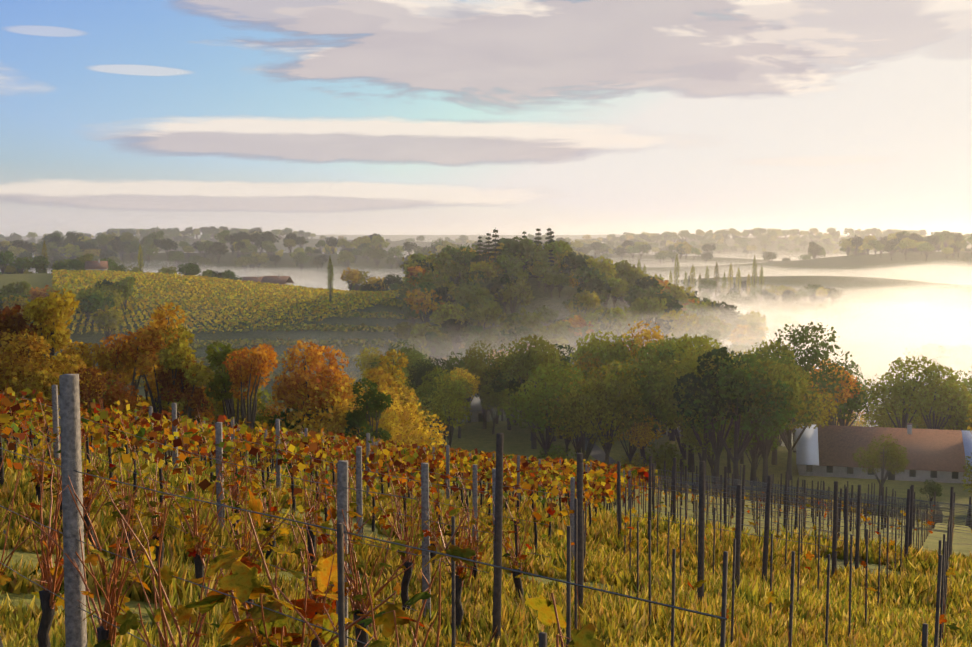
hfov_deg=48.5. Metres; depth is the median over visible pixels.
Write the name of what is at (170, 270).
tree
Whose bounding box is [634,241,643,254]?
tree
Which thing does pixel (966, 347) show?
tree
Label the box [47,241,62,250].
tree
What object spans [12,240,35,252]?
tree
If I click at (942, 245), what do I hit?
tree
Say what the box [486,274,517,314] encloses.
tree
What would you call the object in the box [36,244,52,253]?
tree
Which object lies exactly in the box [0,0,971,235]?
sky
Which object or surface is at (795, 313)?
tree
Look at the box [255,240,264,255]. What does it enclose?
tree
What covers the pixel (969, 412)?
tree
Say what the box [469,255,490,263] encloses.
tree
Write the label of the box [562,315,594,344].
tree
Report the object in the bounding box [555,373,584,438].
tree
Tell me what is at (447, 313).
tree
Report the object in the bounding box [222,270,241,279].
tree
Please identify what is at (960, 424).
tree
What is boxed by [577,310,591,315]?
tree
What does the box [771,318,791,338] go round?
tree
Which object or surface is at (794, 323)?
tree
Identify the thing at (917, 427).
tree
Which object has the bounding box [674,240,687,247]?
tree
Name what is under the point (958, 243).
tree
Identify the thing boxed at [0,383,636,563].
vines
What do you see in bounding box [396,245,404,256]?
tree
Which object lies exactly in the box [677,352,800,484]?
tree
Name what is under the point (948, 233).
tree
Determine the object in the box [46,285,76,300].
tree
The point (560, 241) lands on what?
tree
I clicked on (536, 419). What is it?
tree
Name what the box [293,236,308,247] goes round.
tree
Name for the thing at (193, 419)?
tree
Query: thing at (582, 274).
tree
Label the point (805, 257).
tree
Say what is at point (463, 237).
tree
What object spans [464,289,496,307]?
tree
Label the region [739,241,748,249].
tree
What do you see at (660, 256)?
tree
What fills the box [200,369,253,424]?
tree
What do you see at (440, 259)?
tree
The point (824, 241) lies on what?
tree
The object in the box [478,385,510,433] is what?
tree
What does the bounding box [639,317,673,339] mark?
tree
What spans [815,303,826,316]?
tree
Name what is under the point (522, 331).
tree
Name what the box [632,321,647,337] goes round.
tree
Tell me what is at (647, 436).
tree
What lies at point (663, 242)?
tree
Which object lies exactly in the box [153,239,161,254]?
tree
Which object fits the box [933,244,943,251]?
tree
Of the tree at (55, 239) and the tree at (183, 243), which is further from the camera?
the tree at (183, 243)
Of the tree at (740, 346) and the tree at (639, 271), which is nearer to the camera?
the tree at (740, 346)
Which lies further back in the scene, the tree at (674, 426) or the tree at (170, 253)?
the tree at (170, 253)
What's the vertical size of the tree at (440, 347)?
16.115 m
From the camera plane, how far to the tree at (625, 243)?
1467.52 m
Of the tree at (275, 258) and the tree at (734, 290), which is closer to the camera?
the tree at (734, 290)
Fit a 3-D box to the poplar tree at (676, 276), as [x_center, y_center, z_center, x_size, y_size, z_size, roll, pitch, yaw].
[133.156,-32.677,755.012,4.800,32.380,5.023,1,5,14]
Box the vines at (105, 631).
[0,414,604,646]
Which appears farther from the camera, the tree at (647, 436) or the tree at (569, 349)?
the tree at (569, 349)
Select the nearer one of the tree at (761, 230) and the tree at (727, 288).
the tree at (727, 288)
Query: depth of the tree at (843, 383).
207.57 m
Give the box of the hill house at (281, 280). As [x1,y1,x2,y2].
[261,274,293,286]
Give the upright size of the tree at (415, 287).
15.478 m
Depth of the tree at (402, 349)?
247.27 m
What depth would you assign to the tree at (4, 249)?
1066.59 m
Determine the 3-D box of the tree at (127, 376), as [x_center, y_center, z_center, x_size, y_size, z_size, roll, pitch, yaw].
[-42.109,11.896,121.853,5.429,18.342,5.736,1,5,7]
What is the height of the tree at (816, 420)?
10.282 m
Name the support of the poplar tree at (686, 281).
on the terrain ground at (884, 312)
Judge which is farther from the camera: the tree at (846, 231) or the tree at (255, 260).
the tree at (846, 231)
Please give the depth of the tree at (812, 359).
195.72 m
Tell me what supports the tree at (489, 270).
on the terrain ground at (884, 312)
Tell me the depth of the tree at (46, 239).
1145.82 m
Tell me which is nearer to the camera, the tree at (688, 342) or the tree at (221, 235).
the tree at (688, 342)
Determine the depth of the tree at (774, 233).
2317.38 m
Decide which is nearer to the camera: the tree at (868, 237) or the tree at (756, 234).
the tree at (868, 237)
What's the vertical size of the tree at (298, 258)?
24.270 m
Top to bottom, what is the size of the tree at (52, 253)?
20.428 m
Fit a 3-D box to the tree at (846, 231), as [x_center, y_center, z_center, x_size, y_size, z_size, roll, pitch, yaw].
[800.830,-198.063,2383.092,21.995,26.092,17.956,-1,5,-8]
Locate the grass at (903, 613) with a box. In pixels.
[0,438,971,646]
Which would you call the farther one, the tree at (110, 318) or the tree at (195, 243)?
the tree at (195, 243)
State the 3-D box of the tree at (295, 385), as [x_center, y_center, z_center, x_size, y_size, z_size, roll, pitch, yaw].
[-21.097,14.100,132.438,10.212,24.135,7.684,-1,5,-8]
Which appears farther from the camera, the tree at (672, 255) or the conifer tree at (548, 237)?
the tree at (672, 255)
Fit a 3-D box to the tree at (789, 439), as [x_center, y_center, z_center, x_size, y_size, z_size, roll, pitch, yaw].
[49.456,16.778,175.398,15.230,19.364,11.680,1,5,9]
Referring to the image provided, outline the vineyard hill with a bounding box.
[51,269,408,333]
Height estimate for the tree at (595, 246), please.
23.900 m
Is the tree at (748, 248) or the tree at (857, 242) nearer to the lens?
the tree at (857, 242)
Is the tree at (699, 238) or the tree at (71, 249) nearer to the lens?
the tree at (71, 249)
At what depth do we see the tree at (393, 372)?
155.88 m
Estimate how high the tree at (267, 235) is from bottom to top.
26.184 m
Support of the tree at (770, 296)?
on the terrain ground at (884, 312)
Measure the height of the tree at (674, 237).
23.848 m
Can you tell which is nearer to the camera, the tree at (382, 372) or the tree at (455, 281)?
the tree at (382, 372)
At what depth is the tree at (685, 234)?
2347.28 m
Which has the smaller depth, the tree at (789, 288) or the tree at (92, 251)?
the tree at (789, 288)
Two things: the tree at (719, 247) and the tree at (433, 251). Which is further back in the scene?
the tree at (719, 247)
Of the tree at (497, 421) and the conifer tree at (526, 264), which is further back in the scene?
the conifer tree at (526, 264)
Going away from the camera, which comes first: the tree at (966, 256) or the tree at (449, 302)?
the tree at (449, 302)
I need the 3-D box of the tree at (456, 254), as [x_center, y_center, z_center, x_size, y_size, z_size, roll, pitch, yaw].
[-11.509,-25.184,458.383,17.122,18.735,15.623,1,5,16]
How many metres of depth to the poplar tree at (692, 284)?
754.59 m
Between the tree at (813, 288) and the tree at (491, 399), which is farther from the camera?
the tree at (813, 288)
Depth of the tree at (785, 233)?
2345.74 m
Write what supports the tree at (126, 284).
on the terrain ground at (884, 312)
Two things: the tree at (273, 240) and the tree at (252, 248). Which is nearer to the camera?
the tree at (252, 248)
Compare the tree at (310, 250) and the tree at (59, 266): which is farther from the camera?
the tree at (310, 250)
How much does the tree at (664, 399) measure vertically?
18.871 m
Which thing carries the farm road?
on the terrain ground at (884, 312)
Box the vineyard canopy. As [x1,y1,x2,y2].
[0,387,869,543]
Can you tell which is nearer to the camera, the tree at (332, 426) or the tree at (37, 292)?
the tree at (332, 426)
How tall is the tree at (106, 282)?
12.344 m
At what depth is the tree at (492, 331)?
367.23 m
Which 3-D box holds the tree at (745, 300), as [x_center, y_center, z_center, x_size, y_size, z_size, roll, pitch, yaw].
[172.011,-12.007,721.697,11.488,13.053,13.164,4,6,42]
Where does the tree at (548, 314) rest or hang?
on the terrain ground at (884, 312)
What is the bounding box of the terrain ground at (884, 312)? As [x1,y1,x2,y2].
[0,234,971,642]
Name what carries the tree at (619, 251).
on the terrain ground at (884, 312)
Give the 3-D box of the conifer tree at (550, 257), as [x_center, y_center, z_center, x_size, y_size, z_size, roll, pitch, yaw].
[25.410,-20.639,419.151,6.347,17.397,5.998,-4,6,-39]
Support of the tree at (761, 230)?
on the terrain ground at (884, 312)
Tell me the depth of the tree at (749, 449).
171.08 m
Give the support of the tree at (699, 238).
on the terrain ground at (884, 312)
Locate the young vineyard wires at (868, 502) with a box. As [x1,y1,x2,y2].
[621,469,971,546]
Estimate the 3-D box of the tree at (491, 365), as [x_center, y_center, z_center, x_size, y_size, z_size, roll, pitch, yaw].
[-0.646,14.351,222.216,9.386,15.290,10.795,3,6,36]
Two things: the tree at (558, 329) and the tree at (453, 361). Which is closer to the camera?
the tree at (453, 361)
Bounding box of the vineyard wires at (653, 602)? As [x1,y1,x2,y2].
[0,397,726,646]
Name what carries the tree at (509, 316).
on the terrain ground at (884, 312)
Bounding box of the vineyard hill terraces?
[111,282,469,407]
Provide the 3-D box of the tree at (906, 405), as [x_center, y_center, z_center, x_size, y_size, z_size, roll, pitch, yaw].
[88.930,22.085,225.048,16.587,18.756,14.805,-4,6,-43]
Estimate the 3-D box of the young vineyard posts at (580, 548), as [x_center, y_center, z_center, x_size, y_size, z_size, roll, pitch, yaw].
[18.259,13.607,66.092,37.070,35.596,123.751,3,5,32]
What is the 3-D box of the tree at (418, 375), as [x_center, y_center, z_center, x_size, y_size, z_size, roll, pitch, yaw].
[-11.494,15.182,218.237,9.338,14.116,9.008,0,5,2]
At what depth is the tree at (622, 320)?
374.38 m
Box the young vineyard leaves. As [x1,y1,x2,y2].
[357,482,971,630]
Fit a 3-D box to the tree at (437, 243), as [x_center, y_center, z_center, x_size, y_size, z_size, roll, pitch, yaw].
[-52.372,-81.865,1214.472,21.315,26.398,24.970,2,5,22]
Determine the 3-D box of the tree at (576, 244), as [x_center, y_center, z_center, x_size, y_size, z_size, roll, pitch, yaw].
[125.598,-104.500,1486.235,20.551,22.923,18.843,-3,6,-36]
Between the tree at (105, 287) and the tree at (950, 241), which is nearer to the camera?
the tree at (105, 287)
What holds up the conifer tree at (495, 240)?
on the terrain ground at (884, 312)
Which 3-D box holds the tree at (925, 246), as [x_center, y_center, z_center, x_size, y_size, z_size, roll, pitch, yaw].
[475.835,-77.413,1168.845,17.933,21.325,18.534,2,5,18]
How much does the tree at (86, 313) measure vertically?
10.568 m
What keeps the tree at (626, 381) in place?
on the terrain ground at (884, 312)
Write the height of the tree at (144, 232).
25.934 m
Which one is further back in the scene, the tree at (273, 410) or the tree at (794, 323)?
the tree at (794, 323)
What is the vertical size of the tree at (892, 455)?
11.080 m
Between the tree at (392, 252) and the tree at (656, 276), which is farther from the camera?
the tree at (392, 252)
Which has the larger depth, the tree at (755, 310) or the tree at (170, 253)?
the tree at (170, 253)
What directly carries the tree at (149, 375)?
on the terrain ground at (884, 312)
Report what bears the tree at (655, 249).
on the terrain ground at (884, 312)
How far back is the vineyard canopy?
23.62 m
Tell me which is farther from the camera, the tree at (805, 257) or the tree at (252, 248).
the tree at (805, 257)
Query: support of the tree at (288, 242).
on the terrain ground at (884, 312)
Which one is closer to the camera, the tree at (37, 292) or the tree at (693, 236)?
the tree at (37, 292)
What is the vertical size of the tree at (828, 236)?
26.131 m
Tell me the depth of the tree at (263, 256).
1065.57 m
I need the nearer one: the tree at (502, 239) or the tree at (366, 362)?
the tree at (366, 362)
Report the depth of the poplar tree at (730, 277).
754.07 m
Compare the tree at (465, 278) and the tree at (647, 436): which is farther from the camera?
the tree at (465, 278)
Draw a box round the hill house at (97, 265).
[84,259,108,270]
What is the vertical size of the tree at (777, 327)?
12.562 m
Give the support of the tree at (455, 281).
on the terrain ground at (884, 312)
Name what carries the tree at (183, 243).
on the terrain ground at (884, 312)
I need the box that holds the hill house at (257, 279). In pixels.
[242,275,262,282]
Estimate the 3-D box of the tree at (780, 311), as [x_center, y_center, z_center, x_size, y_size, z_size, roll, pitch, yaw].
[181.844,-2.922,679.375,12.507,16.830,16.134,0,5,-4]
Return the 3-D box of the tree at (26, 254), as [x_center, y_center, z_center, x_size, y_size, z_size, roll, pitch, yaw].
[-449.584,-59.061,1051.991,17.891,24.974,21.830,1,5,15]
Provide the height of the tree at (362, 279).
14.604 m
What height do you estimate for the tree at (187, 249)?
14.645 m
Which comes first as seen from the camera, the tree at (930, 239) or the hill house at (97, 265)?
the hill house at (97, 265)
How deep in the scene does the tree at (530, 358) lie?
198.33 m
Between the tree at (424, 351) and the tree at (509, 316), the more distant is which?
the tree at (509, 316)
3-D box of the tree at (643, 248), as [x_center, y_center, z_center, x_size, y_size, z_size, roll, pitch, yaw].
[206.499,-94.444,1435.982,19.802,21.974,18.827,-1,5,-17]
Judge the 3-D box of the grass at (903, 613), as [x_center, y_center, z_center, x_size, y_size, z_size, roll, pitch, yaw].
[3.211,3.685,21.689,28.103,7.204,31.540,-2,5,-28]
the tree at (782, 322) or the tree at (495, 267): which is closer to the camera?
the tree at (495, 267)
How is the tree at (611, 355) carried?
on the terrain ground at (884, 312)
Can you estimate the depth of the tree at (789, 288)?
752.91 m
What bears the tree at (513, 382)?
on the terrain ground at (884, 312)
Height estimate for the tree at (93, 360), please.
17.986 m
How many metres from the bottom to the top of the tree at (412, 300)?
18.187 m
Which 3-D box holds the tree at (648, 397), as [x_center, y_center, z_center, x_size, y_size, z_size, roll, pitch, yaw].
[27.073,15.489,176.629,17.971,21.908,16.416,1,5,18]
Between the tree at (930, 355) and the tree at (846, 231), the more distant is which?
the tree at (846, 231)
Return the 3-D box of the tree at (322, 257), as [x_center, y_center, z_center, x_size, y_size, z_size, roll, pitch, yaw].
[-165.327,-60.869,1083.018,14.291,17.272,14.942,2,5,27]
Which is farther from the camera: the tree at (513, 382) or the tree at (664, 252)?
the tree at (664, 252)
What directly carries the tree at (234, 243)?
on the terrain ground at (884, 312)
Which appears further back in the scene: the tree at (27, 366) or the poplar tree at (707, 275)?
the poplar tree at (707, 275)
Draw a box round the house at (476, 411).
[456,394,492,421]
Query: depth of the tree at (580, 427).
171.14 m
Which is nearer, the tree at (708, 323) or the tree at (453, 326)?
the tree at (453, 326)
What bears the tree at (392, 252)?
on the terrain ground at (884, 312)
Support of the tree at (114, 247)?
on the terrain ground at (884, 312)
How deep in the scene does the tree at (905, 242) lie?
1166.99 m
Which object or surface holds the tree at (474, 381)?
on the terrain ground at (884, 312)
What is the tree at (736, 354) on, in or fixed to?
on the terrain ground at (884, 312)
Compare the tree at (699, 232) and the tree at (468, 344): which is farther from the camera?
the tree at (699, 232)
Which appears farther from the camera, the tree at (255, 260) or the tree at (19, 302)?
the tree at (255, 260)
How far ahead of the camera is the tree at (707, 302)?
426.11 m
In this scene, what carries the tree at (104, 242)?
on the terrain ground at (884, 312)
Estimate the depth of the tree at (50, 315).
112.62 m
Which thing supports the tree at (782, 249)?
on the terrain ground at (884, 312)
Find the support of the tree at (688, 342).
on the terrain ground at (884, 312)
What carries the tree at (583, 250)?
on the terrain ground at (884, 312)
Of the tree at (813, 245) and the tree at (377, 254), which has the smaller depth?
the tree at (377, 254)
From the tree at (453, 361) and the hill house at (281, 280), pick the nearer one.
the tree at (453, 361)
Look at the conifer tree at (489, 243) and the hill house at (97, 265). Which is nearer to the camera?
the conifer tree at (489, 243)
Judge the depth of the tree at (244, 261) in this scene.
1057.49 m
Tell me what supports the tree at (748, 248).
on the terrain ground at (884, 312)
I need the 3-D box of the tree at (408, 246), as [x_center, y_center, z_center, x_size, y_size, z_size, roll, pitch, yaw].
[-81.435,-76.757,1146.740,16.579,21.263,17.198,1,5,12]
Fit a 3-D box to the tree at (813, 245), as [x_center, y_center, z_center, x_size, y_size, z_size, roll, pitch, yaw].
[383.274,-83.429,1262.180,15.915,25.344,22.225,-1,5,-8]
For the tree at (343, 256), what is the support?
on the terrain ground at (884, 312)
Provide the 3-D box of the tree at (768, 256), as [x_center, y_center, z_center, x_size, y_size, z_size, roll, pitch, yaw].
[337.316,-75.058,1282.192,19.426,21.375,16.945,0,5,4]
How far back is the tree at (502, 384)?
217.02 m
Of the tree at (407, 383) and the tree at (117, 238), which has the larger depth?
the tree at (117, 238)
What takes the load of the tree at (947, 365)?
on the terrain ground at (884, 312)
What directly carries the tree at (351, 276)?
on the terrain ground at (884, 312)
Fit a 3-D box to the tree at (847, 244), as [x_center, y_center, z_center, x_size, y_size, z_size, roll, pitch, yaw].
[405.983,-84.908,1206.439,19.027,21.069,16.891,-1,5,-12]
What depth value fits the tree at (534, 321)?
368.77 m
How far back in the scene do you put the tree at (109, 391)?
115.14 m
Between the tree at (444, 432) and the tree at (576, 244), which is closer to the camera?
the tree at (444, 432)
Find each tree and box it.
[0,241,17,265]
[0,244,10,261]
[0,251,15,273]
[0,265,15,273]
[0,280,30,298]
[0,293,29,306]
[0,304,45,360]
[0,329,40,396]
[0,331,75,402]
[2,294,27,313]
[6,245,26,258]
[9,257,37,273]
[10,232,18,239]
[11,352,106,406]
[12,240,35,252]
[13,235,21,239]
[14,250,33,262]
[22,288,79,370]
[26,232,36,241]
[26,285,58,300]
[28,256,49,272]
[35,268,46,272]
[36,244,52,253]
[41,233,62,245]
[41,241,48,271]
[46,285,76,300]
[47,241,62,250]
[47,249,62,259]
[48,236,67,249]
[48,259,58,272]
[50,366,150,415]
[51,262,69,271]
[52,258,73,270]
[55,341,109,373]
[61,247,77,259]
[62,243,83,260]
[65,232,83,245]
[67,259,84,269]
[74,253,93,269]
[76,241,97,252]
[76,288,104,325]
[76,305,92,323]
[77,236,91,241]
[79,289,114,328]
[81,248,100,255]
[83,379,130,415]
[89,305,123,344]
[92,284,115,293]
[95,234,110,251]
[95,258,117,269]
[95,279,115,289]
[96,327,163,415]
[97,233,115,250]
[97,289,123,312]
[99,248,117,259]
[103,348,138,412]
[107,236,120,250]
[108,256,124,266]
[110,239,130,260]
[111,276,135,312]
[112,265,126,271]
[119,302,203,419]
[120,231,138,241]
[122,239,139,257]
[124,244,138,262]
[124,398,148,416]
[125,265,144,272]
[126,228,136,233]
[137,243,158,267]
[137,244,143,272]
[138,337,177,416]
[139,230,150,236]
[145,231,164,252]
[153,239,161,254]
[156,324,214,420]
[156,353,207,418]
[158,266,177,274]
[159,238,178,260]
[164,227,175,237]
[168,250,174,264]
[168,251,184,270]
[170,231,180,237]
[177,262,200,276]
[179,241,189,251]
[183,245,195,258]
[184,401,204,423]
[190,242,204,253]
[193,228,199,236]
[193,386,215,423]
[195,241,212,257]
[198,257,210,269]
[198,269,213,277]
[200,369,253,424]
[205,341,251,426]
[208,228,218,238]
[208,242,228,263]
[209,270,221,278]
[214,230,229,244]
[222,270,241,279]
[222,343,280,428]
[222,386,274,429]
[224,233,241,254]
[230,241,246,257]
[232,242,246,257]
[233,239,251,255]
[235,257,252,274]
[238,231,248,240]
[240,243,257,253]
[241,253,252,271]
[245,231,263,243]
[250,251,268,272]
[250,256,261,271]
[252,227,261,231]
[253,230,272,251]
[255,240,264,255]
[259,398,293,428]
[261,240,274,257]
[263,234,280,242]
[264,245,277,255]
[268,397,344,431]
[270,229,278,238]
[270,254,280,267]
[271,340,353,431]
[275,249,283,258]
[279,346,352,415]
[281,376,405,442]
[283,228,292,234]
[284,233,296,251]
[284,238,296,252]
[289,247,304,266]
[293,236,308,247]
[293,252,312,273]
[304,247,314,256]
[313,257,324,271]
[315,240,325,252]
[316,254,327,270]
[322,244,336,253]
[325,237,338,253]
[325,247,336,253]
[326,256,334,301]
[336,250,356,274]
[336,408,363,439]
[337,238,351,250]
[340,267,360,290]
[344,377,393,440]
[346,271,370,290]
[348,283,361,290]
[350,236,370,257]
[354,347,399,376]
[355,381,430,431]
[357,243,370,258]
[359,283,373,290]
[359,387,448,448]
[360,349,418,412]
[361,367,410,422]
[362,369,412,388]
[365,247,388,269]
[367,233,382,246]
[367,276,390,290]
[367,412,400,438]
[370,235,389,248]
[370,340,423,372]
[372,279,387,290]
[383,274,404,289]
[385,256,397,268]
[387,247,404,268]
[389,283,401,289]
[393,321,415,348]
[394,347,433,377]
[395,368,412,385]
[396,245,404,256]
[397,259,405,274]
[397,281,413,298]
[400,256,409,270]
[400,301,428,324]
[402,242,416,254]
[403,259,445,276]
[403,281,442,319]
[403,288,444,322]
[404,251,434,267]
[405,269,449,284]
[405,344,432,364]
[406,266,437,286]
[406,364,447,427]
[407,322,450,362]
[407,357,452,393]
[410,253,439,263]
[411,284,437,289]
[413,246,424,252]
[413,259,444,273]
[415,366,465,438]
[416,235,423,240]
[416,248,433,255]
[416,400,436,436]
[417,369,472,447]
[421,246,437,253]
[424,285,448,325]
[424,406,465,446]
[425,331,452,364]
[426,251,452,270]
[427,324,454,364]
[429,304,468,326]
[431,239,442,251]
[432,300,460,313]
[435,245,443,252]
[438,294,455,325]
[439,282,460,300]
[440,242,480,277]
[440,318,471,362]
[441,351,466,423]
[442,241,457,247]
[444,367,480,437]
[449,277,457,283]
[451,281,492,325]
[457,270,486,287]
[458,235,468,242]
[458,340,509,428]
[459,325,488,342]
[459,337,486,356]
[459,356,486,422]
[462,298,491,310]
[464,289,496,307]
[464,300,508,329]
[466,261,500,287]
[466,307,487,327]
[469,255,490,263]
[469,260,504,274]
[471,241,486,251]
[472,328,500,344]
[474,236,484,263]
[475,358,506,425]
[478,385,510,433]
[479,357,521,429]
[480,245,488,261]
[481,334,515,359]
[484,233,492,262]
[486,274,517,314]
[488,348,513,363]
[489,229,502,264]
[491,242,504,257]
[493,237,516,248]
[495,278,534,313]
[495,325,534,346]
[495,333,572,448]
[495,371,507,423]
[496,255,523,281]
[497,322,514,333]
[497,362,588,454]
[498,236,535,261]
[500,351,520,424]
[501,313,522,333]
[504,253,527,277]
[505,369,552,440]
[507,307,547,333]
[520,231,530,277]
[529,229,543,277]
[531,343,573,422]
[532,320,570,343]
[533,305,558,329]
[535,242,575,272]
[537,270,569,298]
[538,379,635,461]
[539,228,553,273]
[539,337,577,358]
[540,240,570,256]
[544,250,556,287]
[549,229,554,241]
[549,250,577,286]
[549,318,571,327]
[549,390,578,458]
[553,398,600,459]
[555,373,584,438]
[558,251,593,275]
[561,360,648,464]
[562,294,586,314]
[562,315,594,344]
[563,351,617,440]
[564,326,588,345]
[565,290,601,314]
[565,313,586,318]
[567,274,583,287]
[570,330,642,436]
[571,239,583,247]
[571,266,607,288]
[574,247,588,254]
[576,366,615,439]
[577,274,612,297]
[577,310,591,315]
[580,287,607,302]
[582,234,591,239]
[584,306,630,338]
[584,310,620,338]
[586,256,616,301]
[588,242,601,257]
[599,243,607,253]
[599,276,621,309]
[599,350,694,466]
[600,306,639,337]
[601,253,609,258]
[602,400,665,463]
[604,320,669,390]
[606,275,629,307]
[608,260,636,301]
[612,247,629,260]
[616,267,645,305]
[619,272,644,304]
[621,240,634,255]
[621,333,698,440]
[624,282,669,305]
[626,245,639,261]
[626,296,667,321]
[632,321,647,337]
[633,276,661,294]
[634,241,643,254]
[635,244,648,255]
[639,234,648,238]
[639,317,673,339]
[645,333,722,471]
[646,274,664,280]
[647,278,668,289]
[649,242,657,254]
[650,342,746,481]
[651,247,659,252]
[651,278,670,293]
[652,402,700,474]
[653,234,661,242]
[654,252,665,265]
[655,294,682,317]
[655,360,686,459]
[658,336,714,373]
[659,250,668,262]
[660,240,666,246]
[660,310,699,337]
[665,318,701,338]
[666,251,678,261]
[666,284,698,305]
[671,234,677,241]
[673,254,679,284]
[673,347,753,494]
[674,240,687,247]
[674,248,686,259]
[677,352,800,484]
[678,245,691,261]
[679,422,716,460]
[680,231,689,239]
[680,419,743,482]
[681,276,696,286]
[681,298,699,314]
[682,332,719,344]
[683,272,687,289]
[684,302,713,315]
[685,290,696,300]
[687,315,730,334]
[688,296,716,305]
[688,300,718,313]
[689,234,697,240]
[689,247,700,258]
[689,264,694,292]
[693,304,721,318]
[696,230,703,234]
[697,235,705,240]
[697,315,730,339]
[698,274,701,294]
[698,278,716,293]
[699,252,712,265]
[700,292,711,297]
[700,329,721,346]
[702,243,715,251]
[704,265,709,291]
[708,285,720,298]
[710,301,740,346]
[713,262,719,299]
[713,418,741,472]
[714,244,723,256]
[718,283,729,292]
[720,292,741,304]
[722,229,730,239]
[722,272,726,293]
[722,319,746,349]
[722,347,820,484]
[724,343,754,355]
[724,359,811,492]
[727,263,732,294]
[728,229,737,236]
[728,324,765,344]
[728,425,779,485]
[729,287,739,301]
[729,350,747,363]
[730,345,763,356]
[732,281,747,294]
[732,329,765,349]
[735,268,741,292]
[736,296,752,313]
[737,311,768,335]
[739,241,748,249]
[740,453,743,463]
[741,321,764,350]
[744,308,759,313]
[746,244,756,255]
[746,274,750,294]
[748,287,761,302]
[748,293,758,301]
[748,339,806,464]
[751,255,757,300]
[752,231,761,239]
[754,321,858,452]
[756,306,776,331]
[758,228,765,233]
[759,265,763,300]
[759,289,768,303]
[762,251,777,261]
[763,292,777,307]
[765,285,786,305]
[766,315,790,326]
[767,327,782,340]
[768,231,778,236]
[769,325,787,339]
[771,305,786,315]
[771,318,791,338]
[775,371,839,479]
[778,246,787,253]
[781,290,799,308]
[782,229,789,238]
[784,396,820,447]
[785,286,796,292]
[786,306,805,321]
[787,319,802,338]
[796,288,812,304]
[798,254,812,259]
[800,230,808,240]
[801,284,821,303]
[802,415,824,424]
[807,246,825,258]
[807,248,820,258]
[807,358,863,424]
[808,242,822,258]
[809,228,818,235]
[809,294,819,308]
[815,286,829,302]
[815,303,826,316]
[818,360,881,425]
[820,234,832,240]
[820,238,830,243]
[825,290,844,306]
[833,395,865,425]
[834,411,864,425]
[837,238,851,253]
[840,238,856,255]
[840,246,854,255]
[844,228,853,234]
[848,414,871,426]
[849,235,863,255]
[852,434,909,494]
[859,230,867,237]
[860,355,950,427]
[862,235,876,254]
[862,243,872,255]
[862,403,921,427]
[867,239,882,256]
[868,228,877,235]
[875,244,885,257]
[880,236,888,252]
[882,238,899,260]
[884,390,939,428]
[887,233,897,252]
[894,411,932,428]
[895,230,908,251]
[896,233,909,253]
[897,237,918,259]
[900,362,971,429]
[903,345,936,379]
[904,248,919,251]
[905,350,943,382]
[909,233,923,252]
[911,393,967,429]
[917,242,934,260]
[919,348,948,364]
[919,479,941,508]
[920,343,946,350]
[922,370,971,425]
[924,235,939,253]
[924,393,971,430]
[931,231,946,251]
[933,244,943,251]
[934,345,947,378]
[936,241,949,249]
[938,230,954,246]
[938,236,954,247]
[938,346,959,378]
[941,246,953,257]
[941,358,953,374]
[949,245,959,258]
[950,239,965,256]
[951,232,963,241]
[953,344,971,372]
[954,350,971,377]
[955,359,971,381]
[961,252,971,266]
[961,453,971,492]
[963,233,971,242]
[964,404,971,426]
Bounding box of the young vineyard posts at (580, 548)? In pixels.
[337,433,971,646]
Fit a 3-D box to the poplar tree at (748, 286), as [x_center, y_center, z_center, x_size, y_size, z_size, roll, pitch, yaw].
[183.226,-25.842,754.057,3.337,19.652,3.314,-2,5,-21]
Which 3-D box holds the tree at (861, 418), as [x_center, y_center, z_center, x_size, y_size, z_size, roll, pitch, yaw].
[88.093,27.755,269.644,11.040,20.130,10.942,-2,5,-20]
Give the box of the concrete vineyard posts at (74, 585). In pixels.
[59,374,495,646]
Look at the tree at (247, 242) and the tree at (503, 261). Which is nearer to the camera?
the tree at (503, 261)
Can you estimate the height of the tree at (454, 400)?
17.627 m
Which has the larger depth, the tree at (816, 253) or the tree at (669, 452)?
the tree at (816, 253)
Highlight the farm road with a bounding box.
[573,437,799,500]
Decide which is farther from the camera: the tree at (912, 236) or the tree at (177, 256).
the tree at (912, 236)
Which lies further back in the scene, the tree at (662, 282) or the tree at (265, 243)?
the tree at (265, 243)
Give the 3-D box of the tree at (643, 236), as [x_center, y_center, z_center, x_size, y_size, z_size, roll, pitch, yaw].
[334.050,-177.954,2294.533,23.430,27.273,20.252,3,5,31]
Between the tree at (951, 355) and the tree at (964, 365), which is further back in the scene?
the tree at (951, 355)
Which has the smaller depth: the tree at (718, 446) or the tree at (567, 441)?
the tree at (718, 446)
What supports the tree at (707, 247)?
on the terrain ground at (884, 312)
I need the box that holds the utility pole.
[880,449,883,486]
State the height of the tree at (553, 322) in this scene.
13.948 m
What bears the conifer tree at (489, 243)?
on the terrain ground at (884, 312)
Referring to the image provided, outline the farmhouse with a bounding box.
[793,423,971,483]
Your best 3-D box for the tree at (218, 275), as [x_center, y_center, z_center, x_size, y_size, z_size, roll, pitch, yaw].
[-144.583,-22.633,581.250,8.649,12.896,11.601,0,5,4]
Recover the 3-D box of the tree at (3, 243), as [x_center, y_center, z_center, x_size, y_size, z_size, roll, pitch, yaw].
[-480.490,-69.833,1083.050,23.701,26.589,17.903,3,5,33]
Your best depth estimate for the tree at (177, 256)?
1059.72 m
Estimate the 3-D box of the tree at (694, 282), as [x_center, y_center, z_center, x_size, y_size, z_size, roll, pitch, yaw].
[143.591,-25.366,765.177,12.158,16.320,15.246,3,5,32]
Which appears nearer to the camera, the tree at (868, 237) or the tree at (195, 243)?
the tree at (195, 243)

